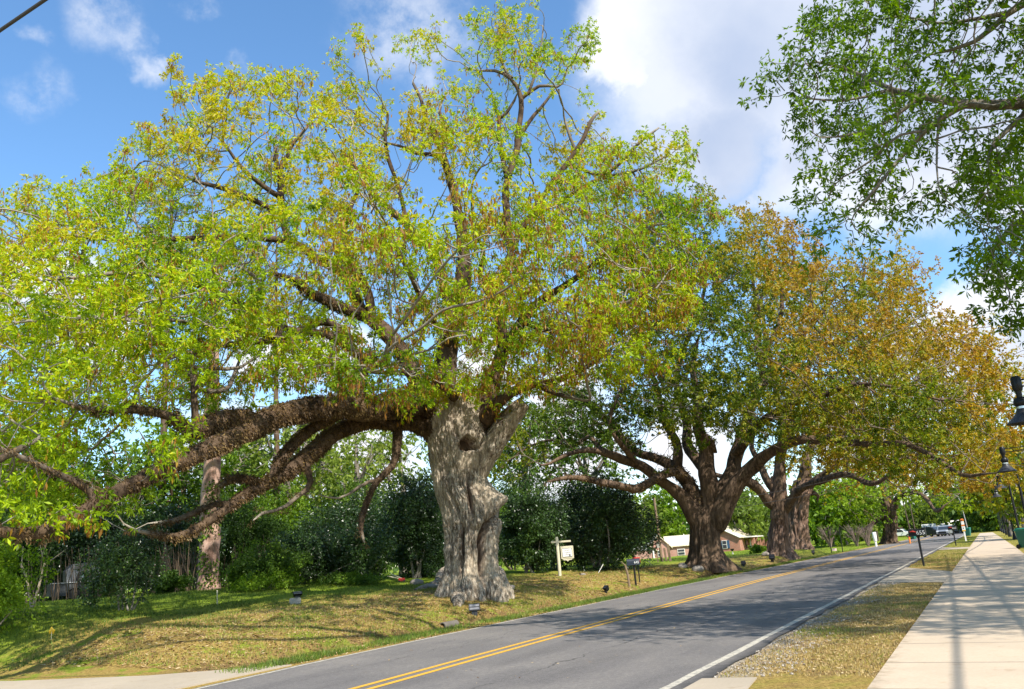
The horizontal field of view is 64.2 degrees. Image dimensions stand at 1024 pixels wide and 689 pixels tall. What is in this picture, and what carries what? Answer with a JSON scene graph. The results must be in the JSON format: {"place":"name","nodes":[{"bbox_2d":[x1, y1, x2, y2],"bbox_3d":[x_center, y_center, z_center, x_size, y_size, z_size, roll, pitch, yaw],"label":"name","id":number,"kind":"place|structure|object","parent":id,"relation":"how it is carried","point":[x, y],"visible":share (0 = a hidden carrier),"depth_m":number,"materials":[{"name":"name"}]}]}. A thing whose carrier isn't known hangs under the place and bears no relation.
{"place":"outdoors","nodes":[
{"label":"outdoors","id":0,"kind":"place"},
{"bbox_2d":[0,0,47,32],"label":"overhead cable","id":1,"kind":"object","parent":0,"point":[22,15],"visible":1,"depth_m":11.78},
{"bbox_2d":[0,664,291,688],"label":"driveway","id":2,"kind":"structure","parent":0,"point":[176,680],"depth_m":14.37,"materials":[{"name":"concrete"}]},
{"bbox_2d":[0,525,1023,688],"bbox_3d":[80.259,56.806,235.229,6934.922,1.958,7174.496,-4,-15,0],"label":"ground","id":3,"kind":"structure","parent":0,"point":[33,670],"depth_m":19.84,"materials":[{"name":"green plant"}]},
{"bbox_2d":[0,541,58,633],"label":"lime shrub","id":4,"kind":"object","parent":3,"relation":"on","point":[7,595],"visible":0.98,"depth_m":21.35,"materials":[{"name":"green plant"}]},
{"bbox_2d":[0,492,62,598],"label":"evergreen shrub","id":5,"kind":"object","parent":3,"relation":"on","point":[26,548],"visible":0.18,"depth_m":36.60,"materials":[{"name":"green plant"}]},
{"bbox_2d":[0,413,80,533],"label":"tree","id":6,"kind":"object","parent":3,"relation":"on","point":[22,471],"visible":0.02,"depth_m":41.53,"materials":[{"name":"green plant"}]},
{"bbox_2d":[19,544,65,606],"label":"bare sapling","id":7,"kind":"object","parent":3,"relation":"on","point":[37,591],"visible":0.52,"depth_m":25.94,"materials":[{"name":"grey plant"}]},
{"bbox_2d":[46,562,104,598],"bbox_3d":[-19.925,10.823,37.348,2.260,1.576,1.570,6,-18,-34],"label":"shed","id":8,"kind":"object","parent":3,"relation":"on","point":[62,589],"visible":0.38,"depth_m":36.72,"materials":[{"name":"metal"}]},
{"bbox_2d":[6,497,147,602],"bbox_3d":[-21.869,10.174,40.602,6.737,5.202,7.084,-4,-15,0],"label":"evergreen shrub","id":9,"kind":"object","parent":3,"relation":"on","point":[76,541],"visible":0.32,"depth_m":39.26,"materials":[{"name":"green plant"}]},
{"bbox_2d":[0,413,188,597],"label":"tree","id":10,"kind":"object","parent":3,"relation":"on","point":[139,467],"visible":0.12,"depth_m":43.68,"materials":[{"name":"green plant"}]},
{"bbox_2d":[34,441,161,597],"bbox_3d":[-26.839,11.286,53.043,8.467,9.926,7.747,0,-15,-14],"label":"thicket shrub","id":11,"kind":"object","parent":3,"relation":"on","point":[144,500],"visible":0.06,"depth_m":52.75,"materials":[{"name":"green plant"}]},
{"bbox_2d":[72,521,173,610],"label":"holly sapling","id":12,"kind":"object","parent":3,"relation":"on","point":[119,559],"visible":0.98,"depth_m":23.84,"materials":[{"name":"green plant"}]},
{"bbox_2d":[25,535,273,602],"bbox_3d":[-15.293,9.748,35.505,10.431,2.496,4.517,3,-16,-25],"label":"fence","id":13,"kind":"object","parent":3,"relation":"on","point":[175,566],"visible":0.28,"depth_m":34.75,"materials":[{"name":"grey metal"}]},
{"bbox_2d":[88,419,256,522],"bbox_3d":[-22.316,10.320,54.917,10.535,12.299,12.230,-4,-15,0],"label":"tree","id":14,"kind":"object","parent":3,"relation":"on","point":[190,482],"visible":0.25,"depth_m":53.59,"materials":[{"name":"green plant"}]},
{"bbox_2d":[150,569,194,594],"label":"azalea shrub","id":15,"kind":"object","parent":3,"relation":"on","point":[173,581],"visible":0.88,"depth_m":32.77,"materials":[{"name":"green plant"}]},
{"bbox_2d":[139,150,210,504],"bbox_3d":[-23.469,0.511,56.974,5.822,32.348,6.436,3,-17,-27],"label":"pine tree","id":16,"kind":"object","parent":3,"relation":"on","point":[163,421],"visible":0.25,"depth_m":58.72,"materials":[{"name":"green plant"}]},
{"bbox_2d":[121,494,229,592],"bbox_3d":[-17.285,10.181,41.365,5.624,4.886,4.338,-4,-15,0],"label":"evergreen shrub","id":17,"kind":"object","parent":3,"relation":"on","point":[165,512],"visible":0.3,"depth_m":40.65,"materials":[{"name":"green plant"}]},
{"bbox_2d":[147,444,257,587],"bbox_3d":[-23.092,11.647,56.908,10.976,10.894,9.496,-4,-15,0],"label":"thicket shrub","id":18,"kind":"object","parent":3,"relation":"on","point":[221,491],"visible":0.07,"depth_m":55.67,"materials":[{"name":"green plant"}]},
{"bbox_2d":[165,249,251,589],"bbox_3d":[-13.253,2.740,36.120,4.732,16.132,6.092,-10,-16,21],"label":"pine tree","id":19,"kind":"object","parent":3,"relation":"on","point":[208,572],"visible":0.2,"depth_m":34.57,"materials":[{"name":"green plant"}]},
{"bbox_2d":[172,494,293,586],"bbox_3d":[-15.657,11.084,46.293,6.797,5.318,5.685,-10,-16,20],"label":"evergreen shrub","id":20,"kind":"object","parent":3,"relation":"on","point":[257,530],"visible":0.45,"depth_m":45.27,"materials":[{"name":"green plant"}]},
{"bbox_2d":[188,438,292,552],"bbox_3d":[-21.463,13.038,65.192,10.210,12.785,8.994,-12,-17,28],"label":"tree","id":21,"kind":"object","parent":3,"relation":"on","point":[238,459],"visible":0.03,"depth_m":64.23,"materials":[{"name":"green plant"}]},
{"bbox_2d":[221,566,304,592],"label":"groundcover shrub","id":22,"kind":"object","parent":3,"relation":"on","point":[244,585],"visible":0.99,"depth_m":31.40,"materials":[{"name":"green plant"}]},
{"bbox_2d":[222,538,313,589],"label":"azalea shrub","id":23,"kind":"object","parent":3,"relation":"on","point":[254,564],"visible":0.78,"depth_m":32.87,"materials":[{"name":"green plant"}]},
{"bbox_2d":[223,463,325,553],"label":"tree","id":24,"kind":"object","parent":3,"relation":"on","point":[293,511],"visible":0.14,"depth_m":55.51,"materials":[{"name":"green plant"}]},
{"bbox_2d":[242,220,318,507],"bbox_3d":[-17.194,2.945,60.831,6.210,29.070,6.809,2,-16,-22],"label":"pine tree","id":25,"kind":"object","parent":3,"relation":"on","point":[277,438],"visible":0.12,"depth_m":61.12,"materials":[{"name":"green plant"}]},
{"bbox_2d":[222,388,354,520],"bbox_3d":[-16.235,10.231,58.823,10.504,13.964,12.806,-4,-15,0],"label":"tree","id":26,"kind":"object","parent":3,"relation":"on","point":[268,443],"visible":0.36,"depth_m":58.10,"materials":[{"name":"green plant"}]},
{"bbox_2d":[289,598,300,604],"bbox_3d":[-6.883,8.164,25.907,0.357,0.206,0.300,0,-23,-15],"label":"concrete marker","id":27,"kind":"object","parent":3,"relation":"on","point":[295,601],"visible":0.72,"depth_m":25.78,"materials":[{"name":"grey concrete"}]},
{"bbox_2d":[265,451,386,523],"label":"tree","id":28,"kind":"object","parent":3,"relation":"on","point":[318,484],"visible":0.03,"depth_m":76.48,"materials":[{"name":"green plant"}]},
{"bbox_2d":[261,520,400,584],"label":"camellia shrub","id":29,"kind":"object","parent":3,"relation":"on","point":[328,558],"visible":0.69,"depth_m":35.36,"materials":[{"name":"green plant"}]},
{"bbox_2d":[291,484,400,575],"bbox_3d":[-9.871,11.559,50.247,7.892,5.827,6.556,-4,-15,0],"label":"evergreen shrub","id":30,"kind":"object","parent":3,"relation":"on","point":[339,520],"visible":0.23,"depth_m":49.57,"materials":[{"name":"green plant"}]},
{"bbox_2d":[306,570,390,585],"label":"groundcover shrub","id":31,"kind":"object","parent":3,"relation":"on","point":[346,578],"visible":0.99,"depth_m":33.72,"materials":[{"name":"green plant"}]},
{"bbox_2d":[281,420,418,514],"bbox_3d":[-13.903,11.351,64.157,10.574,14.643,11.102,9,-20,-41],"label":"tree","id":32,"kind":"object","parent":3,"relation":"on","point":[364,464],"visible":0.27,"depth_m":64.21,"materials":[{"name":"green plant"}]},
{"bbox_2d":[307,471,397,574],"bbox_3d":[-11.543,13.220,59.743,7.305,8.125,7.449,-4,-15,0],"label":"thicket shrub","id":33,"kind":"object","parent":3,"relation":"on","point":[336,493],"visible":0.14,"depth_m":59.19,"materials":[{"name":"green plant"}]},
{"bbox_2d":[0,0,732,606],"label":"oak tree","id":34,"kind":"object","parent":3,"relation":"on","point":[466,434],"visible":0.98,"depth_m":24.87,"materials":[{"name":"green plant"}]},
{"bbox_2d":[353,431,431,573],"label":"tree","id":35,"kind":"object","parent":3,"relation":"on","point":[403,457],"visible":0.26,"depth_m":70.97,"materials":[{"name":"green plant"}]},
{"bbox_2d":[376,469,444,577],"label":"camellia shrub","id":36,"kind":"object","parent":3,"relation":"on","point":[411,516],"visible":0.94,"depth_m":39.29,"materials":[{"name":"green plant"}]},
{"bbox_2d":[384,467,439,572],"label":"thicket shrub","id":37,"kind":"object","parent":3,"relation":"on","point":[424,491],"visible":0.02,"depth_m":62.58,"materials":[{"name":"green plant"}]},
{"bbox_2d":[410,579,423,584],"bbox_3d":[-4.018,10.069,34.447,0.609,0.369,0.439,-4,-15,0],"label":"rock","id":38,"kind":"object","parent":3,"relation":"on","point":[416,581],"visible":0.72,"depth_m":34.30,"materials":[{"name":"grey stone"}]},
{"bbox_2d":[393,490,444,571],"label":"evergreen shrub","id":39,"kind":"object","parent":3,"relation":"on","point":[440,517],"visible":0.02,"depth_m":50.49,"materials":[{"name":"green plant"}]},
{"bbox_2d":[440,620,458,626],"bbox_3d":[-1.782,7.970,23.178,0.217,0.217,0.700,-12,-17,28],"label":"culvert pipe","id":40,"kind":"object","parent":3,"relation":"on","point":[452,622],"visible":0.55,"depth_m":23.13,"materials":[{"name":"concrete"}]},
{"bbox_2d":[468,603,479,615],"bbox_3d":[-1.135,8.064,24.698,0.343,0.434,0.229,-3,-15,-4],"label":"floodlight","id":41,"kind":"object","parent":3,"relation":"on","point":[474,608],"visible":1,"depth_m":24.64,"materials":[{"name":"black paint"}]},
{"bbox_2d":[40,550,960,682],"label":"fallen leaves","id":42,"kind":"object","parent":3,"relation":"on","point":[472,602],"visible":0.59,"depth_m":19.47,"materials":[{"name":"brown plant"}]},
{"bbox_2d":[13,480,1021,600],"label":"wood","id":43,"kind":"object","parent":3,"relation":"on","point":[687,527],"depth_m":177.03,"materials":[{"name":"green plant"}]},
{"bbox_2d":[488,475,548,569],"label":"thicket shrub","id":44,"kind":"object","parent":3,"relation":"on","point":[501,509],"visible":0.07,"depth_m":62.31,"materials":[{"name":"green plant"}]},
{"bbox_2d":[498,462,572,572],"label":"camellia shrub","id":45,"kind":"object","parent":3,"relation":"on","point":[525,521],"visible":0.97,"depth_m":42.51,"materials":[{"name":"green plant"}]},
{"bbox_2d":[490,378,595,566],"bbox_3d":[0.506,10.124,65.136,9.435,15.670,11.775,7,-18,-36],"label":"tree","id":46,"kind":"object","parent":3,"relation":"on","point":[534,466],"visible":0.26,"depth_m":64.87,"materials":[{"name":"green plant"}]},
{"bbox_2d":[499,497,599,569],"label":"evergreen shrub","id":47,"kind":"object","parent":3,"relation":"on","point":[563,567],"visible":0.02,"depth_m":51.82,"materials":[{"name":"green plant"}]},
{"bbox_2d":[551,537,573,575],"bbox_3d":[2.513,10.492,40.074,1.068,2.066,0.169,-5,-15,2],"label":"hanging sign","id":48,"kind":"object","parent":3,"relation":"on","point":[567,553],"visible":1,"depth_m":40.09,"materials":[{"name":"beige wood"}]},
{"bbox_2d":[528,400,652,562],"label":"tree","id":49,"kind":"object","parent":3,"relation":"on","point":[613,466],"visible":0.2,"depth_m":72.42,"materials":[{"name":"green plant"}]},
{"bbox_2d":[548,474,643,565],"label":"thicket shrub","id":50,"kind":"object","parent":3,"relation":"on","point":[563,486],"visible":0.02,"depth_m":63.39,"materials":[{"name":"green plant"}]},
{"bbox_2d":[537,460,664,571],"bbox_3d":[4.842,9.913,47.555,8.359,6.579,6.476,-4,-15,0],"label":"camellia shrub","id":51,"kind":"object","parent":3,"relation":"on","point":[611,518],"visible":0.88,"depth_m":46.32,"materials":[{"name":"green plant"}]},
{"bbox_2d":[626,558,639,584],"bbox_3d":[5.483,10.278,36.602,0.610,1.306,0.220,-5,-15,4],"label":"mailbox","id":52,"kind":"object","parent":3,"relation":"on","point":[634,562],"visible":1,"depth_m":36.62,"materials":[{"name":"black metal"}]},
{"bbox_2d":[622,490,678,545],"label":"tree","id":53,"kind":"object","parent":3,"relation":"on","point":[645,500],"visible":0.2,"depth_m":152.97,"materials":[{"name":"green plant"}]},
{"bbox_2d":[653,498,663,561],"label":"old pole","id":54,"kind":"object","parent":3,"relation":"on","point":[657,545],"visible":0.67,"depth_m":66.35,"materials":[{"name":"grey wood"}]},
{"bbox_2d":[632,535,688,558],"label":"brick house","id":55,"kind":"structure","parent":3,"relation":"on","point":[678,545],"depth_m":121.56,"materials":[{"name":"grey"}]},
{"bbox_2d":[637,484,687,538],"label":"tree","id":56,"kind":"object","parent":3,"relation":"on","point":[664,500],"visible":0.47,"depth_m":156.04,"materials":[{"name":"green plant"}]},
{"bbox_2d":[692,566,703,571],"bbox_3d":[10.067,12.216,44.291,0.661,0.425,0.483,-12,-16,26],"label":"rock","id":57,"kind":"object","parent":3,"relation":"on","point":[698,568],"visible":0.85,"depth_m":44.14,"materials":[{"name":"grey stone"}]},
{"bbox_2d":[720,526,767,551],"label":"brick house","id":58,"kind":"structure","parent":3,"relation":"on","point":[731,539],"depth_m":132.76,"materials":[{"name":"brown brick"}]},
{"bbox_2d":[728,487,770,542],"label":"tree","id":59,"kind":"object","parent":3,"relation":"on","point":[747,520],"visible":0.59,"depth_m":138.61,"materials":[{"name":"green plant"}]},
{"bbox_2d":[488,175,1023,572],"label":"oak tree","id":60,"kind":"object","parent":3,"relation":"on","point":[708,507],"visible":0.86,"depth_m":42.60,"materials":[{"name":"green plant"}]},
{"bbox_2d":[742,488,769,533],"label":"tree","id":61,"kind":"object","parent":3,"relation":"on","point":[766,517],"visible":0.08,"depth_m":152.45,"materials":[{"name":"green plant"}]},
{"bbox_2d":[748,543,766,553],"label":"hedge shrub","id":62,"kind":"object","parent":3,"relation":"on","point":[755,548],"visible":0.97,"depth_m":85.28,"materials":[{"name":"green plant"}]},
{"bbox_2d":[714,582,908,676],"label":"gravel","id":63,"kind":"structure","parent":3,"relation":"on","point":[783,642],"depth_m":12.52,"materials":[{"name":"grey gravel"}]},
{"bbox_2d":[768,521,866,543],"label":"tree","id":64,"kind":"object","parent":3,"relation":"on","point":[849,540],"visible":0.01,"depth_m":135.32,"materials":[{"name":"green plant"}]},
{"bbox_2d":[817,526,836,546],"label":"crepe myrtle","id":65,"kind":"object","parent":3,"relation":"on","point":[826,538],"visible":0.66,"depth_m":101.78,"materials":[{"name":"plant"}]},
{"bbox_2d":[786,466,875,547],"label":"tree","id":66,"kind":"object","parent":3,"relation":"on","point":[818,511],"visible":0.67,"depth_m":105.12,"materials":[{"name":"green plant"}]},
{"bbox_2d":[821,527,844,552],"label":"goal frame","id":67,"kind":"object","parent":3,"relation":"on","point":[828,534],"visible":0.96,"depth_m":76.33,"materials":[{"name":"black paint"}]},
{"bbox_2d":[745,408,947,549],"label":"oak tree","id":68,"kind":"object","parent":3,"relation":"on","point":[799,536],"visible":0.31,"depth_m":78.82,"materials":[{"name":"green plant"}]},
{"bbox_2d":[839,521,862,545],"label":"crepe myrtle","id":69,"kind":"object","parent":3,"relation":"on","point":[854,539],"visible":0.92,"depth_m":100.90,"materials":[{"name":"plant"}]},
{"bbox_2d":[809,463,899,544],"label":"tree","id":70,"kind":"object","parent":3,"relation":"on","point":[875,527],"visible":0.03,"depth_m":114.84,"materials":[{"name":"green plant"}]},
{"bbox_2d":[857,522,873,545],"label":"crepe myrtle","id":71,"kind":"object","parent":3,"relation":"on","point":[867,539],"visible":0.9,"depth_m":100.14,"materials":[{"name":"brown plant"}]},
{"bbox_2d":[716,228,1023,559],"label":"oak tree","id":72,"kind":"object","parent":3,"relation":"on","point":[778,542],"visible":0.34,"depth_m":61.45,"materials":[{"name":"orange plant"}]},
{"bbox_2d":[849,485,899,541],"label":"tree","id":73,"kind":"object","parent":3,"relation":"on","point":[880,522],"visible":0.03,"depth_m":141.95,"materials":[{"name":"green plant"}]},
{"bbox_2d":[737,0,1023,347],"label":"oak tree","id":74,"kind":"object","parent":3,"relation":"on","point":[998,199],"visible":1,"depth_m":14.62,"materials":[{"name":"green plant"}]},
{"bbox_2d":[897,529,908,536],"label":"parked car","id":75,"kind":"object","parent":3,"relation":"on","point":[901,532],"visible":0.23,"depth_m":165.82,"materials":[{"name":"white paint"}]},
{"bbox_2d":[810,445,1005,544],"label":"oak tree","id":76,"kind":"object","parent":3,"relation":"on","point":[887,517],"visible":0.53,"depth_m":103.91,"materials":[{"name":"green plant"}]},
{"bbox_2d":[908,528,926,565],"bbox_3d":[17.750,8.902,35.504,0.705,1.740,0.300,-15,-18,34],"label":"mailbox","id":77,"kind":"object","parent":3,"relation":"on","point":[918,533],"visible":0.99,"depth_m":35.55,"materials":[{"name":"black paint"}]},
{"bbox_2d":[898,498,951,536],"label":"tree","id":78,"kind":"object","parent":3,"relation":"on","point":[925,515],"visible":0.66,"depth_m":185.22,"materials":[{"name":"green plant"}]},
{"bbox_2d":[910,520,962,534],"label":"shop building","id":79,"kind":"structure","parent":3,"relation":"on","point":[955,530],"depth_m":183.01,"materials":[{"name":"white paint"}]},
{"bbox_2d":[920,479,957,520],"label":"tree","id":80,"kind":"object","parent":3,"relation":"on","point":[946,498],"visible":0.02,"depth_m":193.91,"materials":[{"name":"green plant"}]},
{"bbox_2d":[960,519,966,540],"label":"pipeline marker","id":81,"kind":"object","parent":3,"relation":"on","point":[962,525],"visible":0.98,"depth_m":83.54,"materials":[{"name":"white paint"}]},
{"bbox_2d":[932,485,1013,532],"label":"tree","id":82,"kind":"object","parent":3,"relation":"on","point":[953,514],"visible":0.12,"depth_m":175.63,"materials":[{"name":"green plant"}]},
{"bbox_2d":[948,439,1021,534],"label":"tree","id":83,"kind":"object","parent":3,"relation":"on","point":[980,499],"visible":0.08,"depth_m":102.03,"materials":[{"name":"green plant"}]},
{"bbox_2d":[950,488,1020,532],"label":"tree","id":84,"kind":"object","parent":3,"relation":"on","point":[988,523],"visible":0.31,"depth_m":159.79,"materials":[{"name":"green plant"}]},
{"bbox_2d":[967,406,1023,527],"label":"tree","id":85,"kind":"object","parent":3,"relation":"on","point":[987,478],"visible":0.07,"depth_m":88.82,"materials":[{"name":"plant"}]},
{"bbox_2d":[970,433,1023,527],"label":"tree","id":86,"kind":"object","parent":3,"relation":"on","point":[999,504],"visible":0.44,"depth_m":74.11,"materials":[{"name":"green plant"}]},
{"bbox_2d":[991,491,1016,539],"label":"lamp post","id":87,"kind":"object","parent":3,"relation":"on","point":[1013,535],"visible":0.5,"depth_m":75.21,"materials":[{"name":"black metal"}]},
{"bbox_2d":[992,484,1019,527],"bbox_3d":[36.825,12.618,60.708,1.465,4.520,0.670,-12,-17,28],"label":"lamp post","id":88,"kind":"object","parent":3,"relation":"on","point":[996,494],"visible":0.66,"depth_m":60.70,"materials":[{"name":"black metal"}]},
{"bbox_2d":[994,471,1023,510],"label":"lamp post","id":89,"kind":"object","parent":3,"relation":"on","point":[1020,492],"visible":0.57,"depth_m":45.81,"materials":[{"name":"black metal"}]},
{"bbox_2d":[997,446,1023,472],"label":"lamp post","id":90,"kind":"object","parent":3,"relation":"on","point":[1006,467],"visible":1,"depth_m":31.16,"materials":[{"name":"black metal"}]},
{"bbox_2d":[1007,376,1023,425],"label":"lamp post","id":91,"kind":"object","parent":3,"relation":"on","point":[1017,419],"visible":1,"depth_m":16.22,"materials":[{"name":"black metal"}]},
{"bbox_2d":[1013,528,1023,548],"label":"wheeled bin","id":92,"kind":"object","parent":3,"relation":"on","point":[1019,532],"visible":1,"depth_m":48.65,"materials":[{"name":"green plastic"}]},
{"bbox_2d":[0,0,1023,593],"label":"sky","id":93,"kind":"structure","parent":0,"point":[75,75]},
{"bbox_2d":[193,533,963,688],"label":"road","id":94,"kind":"structure","parent":0,"point":[659,657],"depth_m":15.60,"materials":[{"name":"grey asphalt"}]},
{"bbox_2d":[195,540,904,688],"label":"road edge line","id":95,"kind":"object","parent":94,"relation":"on","point":[435,636],"visible":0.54,"depth_m":17.53,"materials":[{"name":"white paint"}]},
{"bbox_2d":[349,536,935,688],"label":"road centre line","id":96,"kind":"object","parent":94,"relation":"on","point":[564,634],"visible":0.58,"depth_m":15.96,"materials":[{"name":"yellow paint"}]},
{"bbox_2d":[660,535,963,688],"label":"road edge line","id":97,"kind":"object","parent":94,"relation":"on","point":[701,669],"visible":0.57,"depth_m":13.46,"materials":[{"name":"white paint"}]},
{"bbox_2d":[922,526,946,536],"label":"parked car","id":98,"kind":"object","parent":94,"relation":"on","point":[931,531],"visible":0.39,"depth_m":148.73,"materials":[{"name":"paint"}]},
{"bbox_2d":[936,525,952,536],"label":"parked car","id":99,"kind":"object","parent":94,"relation":"on","point":[941,530],"visible":0.84,"depth_m":141.90,"materials":[{"name":"silver metal"}]},
{"bbox_2d":[683,677,756,688],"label":"driveway","id":100,"kind":"structure","parent":0,"point":[728,683],"depth_m":9.46,"materials":[{"name":"concrete"}]},
{"bbox_2d":[680,478,879,513],"bbox_3d":[18.350,10.611,56.867,13.711,1.146,0.036,-11,-16,24],"label":"overhead cable","id":101,"kind":"object","parent":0,"point":[804,495],"visible":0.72,"depth_m":55.99,"materials":[{"name":"black rubber"}]},
{"bbox_2d":[740,474,854,497],"bbox_3d":[17.936,10.118,57.178,12.733,1.020,0.036,-11,-16,25],"label":"overhead cable","id":102,"kind":"object","parent":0,"point":[798,487],"visible":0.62,"depth_m":56.28,"materials":[{"name":"black rubber"}]},
{"bbox_2d":[878,567,951,582],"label":"driveway","id":103,"kind":"structure","parent":0,"point":[910,575],"depth_m":27.73,"materials":[{"name":"concrete"}]},
{"bbox_2d":[867,532,1023,688],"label":"sidewalk","id":104,"kind":"structure","parent":0,"point":[966,631],"depth_m":12.23,"materials":[{"name":"concrete"}]},
{"bbox_2d":[939,547,968,549],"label":"driveway","id":105,"kind":"structure","parent":0,"point":[947,548],"depth_m":59.51,"materials":[{"name":"concrete"}]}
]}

